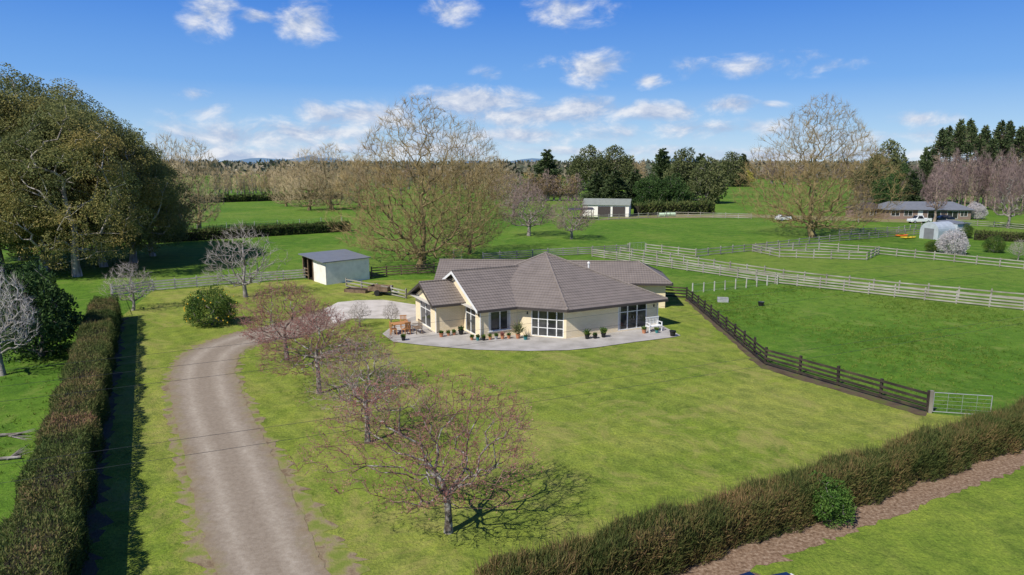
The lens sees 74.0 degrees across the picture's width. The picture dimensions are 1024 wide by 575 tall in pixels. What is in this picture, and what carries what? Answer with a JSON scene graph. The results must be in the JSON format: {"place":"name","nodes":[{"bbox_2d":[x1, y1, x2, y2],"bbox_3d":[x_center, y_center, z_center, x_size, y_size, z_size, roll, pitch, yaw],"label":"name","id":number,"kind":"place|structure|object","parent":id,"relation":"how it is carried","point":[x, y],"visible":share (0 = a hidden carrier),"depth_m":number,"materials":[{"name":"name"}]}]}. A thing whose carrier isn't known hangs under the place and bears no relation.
{"place":"outdoors","nodes":[
{"label":"outdoors","id":0,"kind":"place"},
{"bbox_2d":[75,318,128,574],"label":"hedge soil","id":1,"kind":"structure","parent":0,"point":[98,521],"depth_m":27.34,"materials":[{"name":"brown soil"}]},
{"bbox_2d":[0,292,123,574],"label":"hedge","id":2,"kind":"object","parent":1,"relation":"on","point":[45,521],"visible":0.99,"depth_m":25.43,"materials":[{"name":"green plant"}]},
{"bbox_2d":[157,307,369,574],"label":"driveway","id":3,"kind":"structure","parent":0,"point":[249,514],"depth_m":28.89,"materials":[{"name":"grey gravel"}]},
{"bbox_2d":[327,300,415,322],"bbox_3d":[-12.850,2.025,61.608,8.286,0.001,9.582,-2,10,-11],"label":"turning pad","id":4,"kind":"object","parent":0,"point":[376,307],"visible":0.69,"depth_m":61.75,"materials":[{"name":"concrete"}]},
{"bbox_2d":[0,165,1023,537],"bbox_3d":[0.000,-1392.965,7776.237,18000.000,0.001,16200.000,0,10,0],"label":"ground","id":5,"kind":"structure","parent":0,"point":[186,259],"depth_m":84.00,"materials":[{"name":"green plant"}]},
{"bbox_2d":[0,266,40,375],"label":"bare tree","id":6,"kind":"object","parent":5,"relation":"on","point":[14,339],"visible":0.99,"depth_m":42.40,"materials":[{"name":"grey plant"}]},
{"bbox_2d":[0,62,66,260],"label":"gum tree","id":7,"kind":"object","parent":5,"relation":"on","point":[24,85],"visible":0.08,"depth_m":90.22,"materials":[{"name":"green plant"}]},
{"bbox_2d":[0,335,73,488],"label":"grass tufts","id":8,"kind":"object","parent":5,"relation":"on","point":[66,358],"visible":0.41,"depth_m":40.13,"materials":[{"name":"green plant"}]},
{"bbox_2d":[0,78,82,271],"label":"gum tree","id":9,"kind":"object","parent":5,"relation":"on","point":[7,97],"visible":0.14,"depth_m":78.97,"materials":[{"name":"green plant"}]},
{"bbox_2d":[0,260,83,362],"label":"evergreen shrub","id":10,"kind":"object","parent":5,"relation":"on","point":[58,317],"visible":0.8,"depth_m":45.66,"materials":[{"name":"green plant"}]},
{"bbox_2d":[0,85,133,271],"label":"gum tree","id":11,"kind":"object","parent":5,"relation":"on","point":[40,230],"visible":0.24,"depth_m":79.08,"materials":[{"name":"green plant"}]},
{"bbox_2d":[0,96,156,276],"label":"gum tree","id":12,"kind":"object","parent":5,"relation":"on","point":[114,180],"visible":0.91,"depth_m":75.68,"materials":[{"name":"green plant"}]},
{"bbox_2d":[32,78,136,256],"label":"gum tree","id":13,"kind":"object","parent":5,"relation":"on","point":[52,89],"visible":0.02,"depth_m":93.92,"materials":[{"name":"green plant"}]},
{"bbox_2d":[25,101,163,266],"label":"gum tree","id":14,"kind":"object","parent":5,"relation":"on","point":[129,157],"visible":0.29,"depth_m":83.26,"materials":[{"name":"green plant"}]},
{"bbox_2d":[63,118,191,262],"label":"gum tree","id":15,"kind":"object","parent":5,"relation":"on","point":[172,197],"visible":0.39,"depth_m":88.00,"materials":[{"name":"green plant"}]},
{"bbox_2d":[112,150,202,256],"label":"gum tree","id":16,"kind":"object","parent":5,"relation":"on","point":[183,232],"visible":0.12,"depth_m":97.19,"materials":[{"name":"green plant"}]},
{"bbox_2d":[144,130,210,229],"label":"bare tree","id":17,"kind":"object","parent":5,"relation":"on","point":[186,174],"visible":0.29,"depth_m":120.63,"materials":[{"name":"brown plant"}]},
{"bbox_2d":[167,136,227,227],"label":"bare tree","id":18,"kind":"object","parent":5,"relation":"on","point":[217,200],"visible":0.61,"depth_m":139.78,"materials":[{"name":"brown plant"}]},
{"bbox_2d":[111,268,305,295],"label":"rail fence","id":19,"kind":"object","parent":5,"relation":"on","point":[217,283],"visible":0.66,"depth_m":73.52,"materials":[{"name":"grey wood"}]},
{"bbox_2d":[153,219,350,242],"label":"hedge","id":20,"kind":"object","parent":5,"relation":"on","point":[207,233],"visible":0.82,"depth_m":124.86,"materials":[{"name":"green plant"}]},
{"bbox_2d":[190,189,343,202],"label":"hedge","id":21,"kind":"object","parent":5,"relation":"on","point":[243,198],"visible":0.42,"depth_m":243.52,"materials":[{"name":"green plant"}]},
{"bbox_2d":[266,162,303,205],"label":"bare tree","id":22,"kind":"object","parent":5,"relation":"on","point":[278,189],"visible":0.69,"depth_m":212.97,"materials":[{"name":"brown plant"}]},
{"bbox_2d":[277,147,338,210],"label":"bare tree","id":23,"kind":"object","parent":5,"relation":"on","point":[310,198],"visible":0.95,"depth_m":193.57,"materials":[{"name":"brown plant"}]},
{"bbox_2d":[292,140,361,209],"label":"bare tree","id":24,"kind":"object","parent":5,"relation":"on","point":[329,199],"visible":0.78,"depth_m":196.47,"materials":[{"name":"brown plant"}]},
{"bbox_2d":[299,249,370,284],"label":"field shelter","id":25,"kind":"object","parent":5,"relation":"on","point":[330,267],"visible":1,"depth_m":76.63,"materials":[{"name":"white metal"}]},
{"bbox_2d":[334,152,384,206],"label":"bare tree","id":26,"kind":"object","parent":5,"relation":"on","point":[362,192],"visible":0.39,"depth_m":212.60,"materials":[{"name":"brown plant"}]},
{"bbox_2d":[371,262,434,276],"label":"rail fence","id":27,"kind":"object","parent":5,"relation":"on","point":[417,267],"visible":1,"depth_m":81.33,"materials":[{"name":"grey wood"}]},
{"bbox_2d":[316,91,518,268],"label":"bare tree","id":28,"kind":"object","parent":5,"relation":"on","point":[421,253],"visible":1,"depth_m":82.94,"materials":[{"name":"brown plant"}]},
{"bbox_2d":[430,120,512,253],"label":"bare tree","id":29,"kind":"object","parent":5,"relation":"on","point":[472,219],"visible":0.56,"depth_m":98.32,"materials":[{"name":"brown plant"}]},
{"bbox_2d":[466,154,515,197],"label":"bare tree","id":30,"kind":"object","parent":5,"relation":"on","point":[499,167],"visible":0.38,"depth_m":264.16,"materials":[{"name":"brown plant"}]},
{"bbox_2d":[486,172,540,214],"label":"bare tree","id":31,"kind":"object","parent":5,"relation":"on","point":[513,188],"visible":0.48,"depth_m":171.60,"materials":[{"name":"brown plant"}]},
{"bbox_2d":[499,182,556,235],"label":"bare tree","id":32,"kind":"object","parent":5,"relation":"on","point":[515,201],"visible":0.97,"depth_m":124.89,"materials":[{"name":"grey plant"}]},
{"bbox_2d":[529,149,564,195],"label":"evergreen tree","id":33,"kind":"object","parent":5,"relation":"on","point":[546,162],"visible":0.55,"depth_m":289.95,"materials":[{"name":"green plant"}]},
{"bbox_2d":[482,243,628,258],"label":"rail fence","id":34,"kind":"object","parent":5,"relation":"on","point":[548,251],"visible":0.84,"depth_m":97.95,"materials":[{"name":"grey wood"}]},
{"bbox_2d":[544,195,595,238],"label":"bare tree","id":35,"kind":"object","parent":5,"relation":"on","point":[580,222],"visible":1,"depth_m":119.53,"materials":[{"name":"grey plant"}]},
{"bbox_2d":[566,144,609,190],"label":"evergreen tree","id":36,"kind":"object","parent":5,"relation":"on","point":[592,163],"visible":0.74,"depth_m":341.86,"materials":[{"name":"green plant"}]},
{"bbox_2d":[578,172,606,199],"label":"evergreen tree","id":37,"kind":"object","parent":5,"relation":"on","point":[594,185],"visible":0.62,"depth_m":205.42,"materials":[{"name":"green plant"}]},
{"bbox_2d":[162,158,1023,179],"bbox_3d":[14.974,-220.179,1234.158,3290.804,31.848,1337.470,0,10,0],"label":"woods","id":38,"kind":"object","parent":5,"relation":"on","point":[518,166],"visible":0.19,"depth_m":659.32,"materials":[{"name":"plant"}]},
{"bbox_2d":[583,198,631,216],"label":"garage","id":39,"kind":"structure","parent":5,"relation":"on","point":[604,207],"depth_m":172.33,"materials":[{"name":"white metal"}]},
{"bbox_2d":[597,170,629,198],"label":"evergreen tree","id":40,"kind":"object","parent":5,"relation":"on","point":[614,182],"visible":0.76,"depth_m":200.96,"materials":[{"name":"green plant"}]},
{"bbox_2d":[598,144,636,186],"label":"evergreen tree","id":41,"kind":"object","parent":5,"relation":"on","point":[625,165],"visible":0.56,"depth_m":350.77,"materials":[{"name":"green plant"}]},
{"bbox_2d":[623,169,642,207],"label":"evergreen tree","id":42,"kind":"object","parent":5,"relation":"on","point":[635,176],"visible":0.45,"depth_m":204.85,"materials":[{"name":"green plant"}]},
{"bbox_2d":[632,173,669,205],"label":"evergreen tree","id":43,"kind":"object","parent":5,"relation":"on","point":[646,191],"visible":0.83,"depth_m":193.36,"materials":[{"name":"green plant"}]},
{"bbox_2d":[649,148,670,180],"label":"evergreen tree","id":44,"kind":"object","parent":5,"relation":"on","point":[662,164],"visible":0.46,"depth_m":296.53,"materials":[{"name":"green plant"}]},
{"bbox_2d":[588,211,751,219],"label":"rail fence","id":45,"kind":"object","parent":5,"relation":"on","point":[666,214],"visible":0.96,"depth_m":167.36,"materials":[{"name":"grey wood"}]},
{"bbox_2d":[652,173,694,204],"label":"evergreen tree","id":46,"kind":"object","parent":5,"relation":"on","point":[676,189],"visible":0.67,"depth_m":192.98,"materials":[{"name":"green plant"}]},
{"bbox_2d":[632,198,715,215],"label":"hedge","id":47,"kind":"object","parent":5,"relation":"on","point":[676,207],"visible":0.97,"depth_m":179.05,"materials":[{"name":"green plant"}]},
{"bbox_2d":[663,147,706,198],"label":"evergreen tree","id":48,"kind":"object","parent":5,"relation":"on","point":[684,168],"visible":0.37,"depth_m":244.60,"materials":[{"name":"green plant"}]},
{"bbox_2d":[687,156,729,202],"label":"evergreen tree","id":49,"kind":"object","parent":5,"relation":"on","point":[715,183],"visible":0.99,"depth_m":228.17,"materials":[{"name":"green plant"}]},
{"bbox_2d":[716,151,748,186],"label":"evergreen tree","id":50,"kind":"object","parent":5,"relation":"on","point":[727,166],"visible":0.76,"depth_m":402.80,"materials":[{"name":"green plant"}]},
{"bbox_2d":[645,229,919,256],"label":"rail fence","id":51,"kind":"object","parent":5,"relation":"on","point":[744,245],"visible":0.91,"depth_m":106.69,"materials":[{"name":"grey wood"}]},
{"bbox_2d":[665,286,929,412],"bbox_3d":[17.610,3.224,51.743,4.180,1.351,32.944,-2,10,-9],"label":"rail fence","id":52,"kind":"object","parent":5,"relation":"on","point":[838,373],"visible":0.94,"depth_m":42.06,"materials":[{"name":"brown wood"}]},
{"bbox_2d":[928,390,992,413],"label":"metal gate","id":53,"kind":"structure","parent":52,"relation":"attached to","point":[931,400],"depth_m":35.89,"materials":[{"name":"metal"}]},
{"bbox_2d":[591,248,1023,310],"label":"rail fence","id":54,"kind":"object","parent":5,"relation":"on","point":[819,284],"visible":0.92,"depth_m":71.64,"materials":[{"name":"grey wood"}]},
{"bbox_2d":[752,242,879,259],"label":"rail fence","id":55,"kind":"object","parent":5,"relation":"on","point":[806,246],"visible":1,"depth_m":99.76,"materials":[{"name":"grey wood"}]},
{"bbox_2d":[620,247,1023,303],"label":"rail fence","id":56,"kind":"object","parent":5,"relation":"on","point":[765,268],"visible":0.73,"depth_m":76.51,"materials":[{"name":"grey wood"}]},
{"bbox_2d":[729,91,918,236],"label":"bare tree","id":57,"kind":"object","parent":5,"relation":"on","point":[811,224],"visible":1,"depth_m":120.77,"materials":[{"name":"brown plant"}]},
{"bbox_2d":[696,285,1023,409],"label":"grass tufts","id":58,"kind":"object","parent":5,"relation":"on","point":[894,332],"visible":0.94,"depth_m":53.22,"materials":[{"name":"green plant"}]},
{"bbox_2d":[851,159,883,199],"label":"evergreen tree","id":59,"kind":"object","parent":5,"relation":"on","point":[872,174],"visible":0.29,"depth_m":246.47,"materials":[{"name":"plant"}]},
{"bbox_2d":[869,173,902,203],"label":"evergreen tree","id":60,"kind":"object","parent":5,"relation":"on","point":[883,188],"visible":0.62,"depth_m":170.90,"materials":[{"name":"green plant"}]},
{"bbox_2d":[868,138,912,182],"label":"evergreen tree","id":61,"kind":"object","parent":5,"relation":"on","point":[895,155],"visible":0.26,"depth_m":259.78,"materials":[{"name":"green plant"}]},
{"bbox_2d":[900,170,924,200],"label":"evergreen tree","id":62,"kind":"object","parent":5,"relation":"on","point":[913,178],"visible":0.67,"depth_m":185.97,"materials":[{"name":"green plant"}]},
{"bbox_2d":[914,146,934,200],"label":"evergreen tree","id":63,"kind":"object","parent":5,"relation":"on","point":[925,162],"visible":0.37,"depth_m":196.64,"materials":[{"name":"green plant"}]},
{"bbox_2d":[877,201,974,219],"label":"house","id":64,"kind":"structure","parent":5,"relation":"on","point":[956,211],"depth_m":163.60,"materials":[{"name":"grey brick"}]},
{"bbox_2d":[920,166,953,221],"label":"bare tree","id":65,"kind":"object","parent":5,"relation":"on","point":[937,201],"visible":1,"depth_m":154.03,"materials":[{"name":"brown plant"}]},
{"bbox_2d":[931,127,951,200],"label":"pine tree","id":66,"kind":"object","parent":5,"relation":"on","point":[941,145],"visible":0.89,"depth_m":210.32,"materials":[{"name":"green plant"}]},
{"bbox_2d":[919,220,971,239],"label":"arched shed","id":67,"kind":"structure","parent":5,"relation":"on","point":[932,230],"depth_m":120.52,"materials":[{"name":"white plastic"}]},
{"bbox_2d":[878,246,1023,268],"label":"rail fence","id":68,"kind":"object","parent":5,"relation":"on","point":[954,257],"visible":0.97,"depth_m":92.17,"materials":[{"name":"grey wood"}]},
{"bbox_2d":[935,228,970,254],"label":"garden bush","id":69,"kind":"object","parent":5,"relation":"on","point":[961,243],"visible":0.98,"depth_m":99.31,"materials":[{"name":"grey plant"}]},
{"bbox_2d":[949,118,966,200],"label":"pine tree","id":70,"kind":"object","parent":5,"relation":"on","point":[959,135],"visible":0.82,"depth_m":213.17,"materials":[{"name":"green plant"}]},
{"bbox_2d":[952,159,969,203],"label":"bare tree","id":71,"kind":"object","parent":5,"relation":"on","point":[959,181],"visible":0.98,"depth_m":189.35,"materials":[{"name":"brown plant"}]},
{"bbox_2d":[958,126,977,205],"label":"pine tree","id":72,"kind":"object","parent":5,"relation":"on","point":[972,135],"visible":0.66,"depth_m":209.02,"materials":[{"name":"green plant"}]},
{"bbox_2d":[964,150,984,206],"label":"bare tree","id":73,"kind":"object","parent":5,"relation":"on","point":[972,175],"visible":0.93,"depth_m":192.04,"materials":[{"name":"brown plant"}]},
{"bbox_2d":[966,133,988,203],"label":"pine tree","id":74,"kind":"object","parent":5,"relation":"on","point":[978,146],"visible":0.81,"depth_m":203.76,"materials":[{"name":"green plant"}]},
{"bbox_2d":[968,201,987,219],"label":"garden bush","id":75,"kind":"object","parent":5,"relation":"on","point":[977,214],"visible":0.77,"depth_m":163.19,"materials":[{"name":"grey plant"}]},
{"bbox_2d":[973,150,989,210],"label":"bare tree","id":76,"kind":"object","parent":5,"relation":"on","point":[986,173],"visible":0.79,"depth_m":193.44,"materials":[{"name":"brown plant"}]},
{"bbox_2d":[981,138,1001,206],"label":"pine tree","id":77,"kind":"object","parent":5,"relation":"on","point":[993,150],"visible":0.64,"depth_m":208.09,"materials":[{"name":"green plant"}]},
{"bbox_2d":[981,235,1006,252],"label":"garden bush","id":78,"kind":"object","parent":5,"relation":"on","point":[1000,242],"visible":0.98,"depth_m":101.39,"materials":[{"name":"green plant"}]},
{"bbox_2d":[973,228,1023,241],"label":"hedge","id":79,"kind":"object","parent":5,"relation":"on","point":[1012,236],"visible":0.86,"depth_m":117.22,"materials":[{"name":"green plant"}]},
{"bbox_2d":[987,150,1009,211],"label":"bare tree","id":80,"kind":"object","parent":5,"relation":"on","point":[999,170],"visible":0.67,"depth_m":189.11,"materials":[{"name":"brown plant"}]},
{"bbox_2d":[990,119,1010,202],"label":"pine tree","id":81,"kind":"object","parent":5,"relation":"on","point":[999,134],"visible":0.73,"depth_m":223.37,"materials":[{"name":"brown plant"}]},
{"bbox_2d":[983,160,1023,227],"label":"bare tree","id":82,"kind":"object","parent":5,"relation":"on","point":[1010,204],"visible":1,"depth_m":140.25,"materials":[{"name":"brown plant"}]},
{"bbox_2d":[1009,126,1023,202],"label":"pine tree","id":83,"kind":"object","parent":5,"relation":"on","point":[1018,144],"visible":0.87,"depth_m":218.81,"materials":[{"name":"green plant"}]},
{"bbox_2d":[0,0,1023,163],"label":"sky","id":84,"kind":"structure","parent":0,"point":[246,79],"materials":[{"name":"blue"}]},
{"bbox_2d":[85,279,966,574],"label":"lawn","id":85,"kind":"structure","parent":0,"point":[633,445],"depth_m":33.73,"materials":[{"name":"green plant"}]},
{"bbox_2d":[100,262,156,310],"bbox_3d":[-34.349,-0.213,61.260,5.322,4.886,4.432,4,11,20],"label":"bare tree","id":86,"kind":"object","parent":85,"relation":"on","point":[132,298],"visible":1,"depth_m":61.03,"materials":[{"name":"grey plant"}]},
{"bbox_2d":[182,283,238,327],"bbox_3d":[-24.702,1.441,55.737,4.484,3.585,4.386,-4,11,-20],"label":"citrus tree","id":87,"kind":"object","parent":85,"relation":"on","point":[215,307],"visible":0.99,"depth_m":55.06,"materials":[{"name":"green plant"}]},
{"bbox_2d":[197,220,291,296],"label":"bare tree","id":88,"kind":"object","parent":85,"relation":"on","point":[243,279],"visible":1,"depth_m":66.98,"materials":[{"name":"grey plant"}]},
{"bbox_2d":[230,274,336,359],"bbox_3d":[-15.230,2.086,45.099,7.540,6.077,9.347,-3,11,-15],"label":"cherry tree","id":89,"kind":"object","parent":85,"relation":"on","point":[271,314],"visible":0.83,"depth_m":45.06,"materials":[{"name":"brown plant"}]},
{"bbox_2d":[252,295,395,393],"bbox_3d":[-10.690,3.193,39.168,8.517,5.997,6.709,-5,11,-24],"label":"cherry tree","id":90,"kind":"object","parent":85,"relation":"on","point":[316,358],"visible":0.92,"depth_m":38.40,"materials":[{"name":"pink plant"}]},
{"bbox_2d":[298,332,433,443],"bbox_3d":[-6.542,4.612,31.897,7.185,5.784,5.998,7,12,32],"label":"cherry tree","id":91,"kind":"object","parent":85,"relation":"on","point":[365,401],"visible":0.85,"depth_m":31.61,"materials":[{"name":"brown plant"}]},
{"bbox_2d":[284,363,542,534],"bbox_3d":[-3.187,5.633,24.224,8.816,6.504,7.401,0,10,0],"label":"cherry tree","id":92,"kind":"object","parent":85,"relation":"on","point":[446,493],"visible":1,"depth_m":23.36,"materials":[{"name":"brown plant"}]},
{"bbox_2d":[407,252,672,339],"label":"house","id":93,"kind":"structure","parent":85,"relation":"on","point":[460,290],"depth_m":53.64,"materials":[{"name":"white paint"}]},
{"bbox_2d":[420,300,430,328],"bbox_3d":[-7.016,2.121,55.202,0.118,2.016,2.496,-5,11,-27],"label":"sliding door","id":94,"kind":"structure","parent":93,"relation":"in","point":[425,311],"depth_m":55.26,"materials":[{"name":"white paint"}]},
{"bbox_2d":[465,306,475,334],"bbox_3d":[-3.208,2.540,52.831,0.118,1.996,1.946,-5,11,-27],"label":"sliding door","id":95,"kind":"structure","parent":93,"relation":"in","point":[470,314],"depth_m":52.88,"materials":[{"name":"white paint"}]},
{"bbox_2d":[488,310,510,332],"bbox_3d":[-0.943,2.540,51.768,1.950,1.578,0.150,-5,11,-27],"label":"window","id":96,"kind":"structure","parent":93,"relation":"in","point":[497,320],"depth_m":51.82,"materials":[{"name":"glass"}]},
{"bbox_2d":[531,310,563,337],"bbox_3d":[2.697,2.754,51.703,2.546,2.016,0.118,3,11,18],"label":"french door","id":97,"kind":"structure","parent":93,"relation":"in","point":[556,326],"depth_m":51.74,"materials":[{"name":"white paint"}]},
{"bbox_2d":[618,304,646,330],"bbox_3d":[9.566,2.309,53.992,2.796,1.996,0.118,-5,11,-27],"label":"sliding door","id":98,"kind":"structure","parent":93,"relation":"in","point":[637,315],"depth_m":54.04,"materials":[{"name":"white paint"}]},
{"bbox_2d":[383,316,679,350],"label":"patio","id":99,"kind":"structure","parent":0,"point":[535,343],"depth_m":50.84,"materials":[{"name":"concrete"}]},
{"bbox_2d":[168,155,909,163],"bbox_3d":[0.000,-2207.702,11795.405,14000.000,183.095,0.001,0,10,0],"label":"hills","id":100,"kind":"structure","parent":0,"point":[253,160],"depth_m":11792.83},
{"bbox_2d":[602,214,921,222],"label":"farm track","id":101,"kind":"structure","parent":0,"point":[753,215],"depth_m":169.57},
{"bbox_2d":[684,298,926,415],"bbox_3d":[17.561,3.892,51.433,4.978,0.001,32.986,-1,10,-8],"label":"fence strip","id":102,"kind":"object","parent":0,"point":[850,391],"visible":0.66,"depth_m":41.72,"materials":[{"name":"brown soil"}]},
{"bbox_2d":[656,447,1023,574],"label":"mulch bed","id":103,"kind":"object","parent":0,"point":[742,559],"visible":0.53,"depth_m":25.04,"materials":[{"name":"brown wood"}]},
{"bbox_2d":[469,393,1023,574],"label":"hedge","id":104,"kind":"object","parent":103,"relation":"on","point":[704,528],"visible":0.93,"depth_m":23.80,"materials":[{"name":"green plant"}]},
{"bbox_2d":[803,470,856,528],"bbox_3d":[11.612,7.752,25.267,2.004,1.959,2.348,-2,10,-10],"label":"green shrub","id":105,"kind":"object","parent":103,"relation":"on","point":[836,506],"visible":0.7,"depth_m":24.71,"materials":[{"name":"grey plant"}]},
{"bbox_2d":[750,465,1023,574],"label":"verge","id":106,"kind":"structure","parent":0,"point":[974,530],"depth_m":23.67,"materials":[{"name":"green plant"}]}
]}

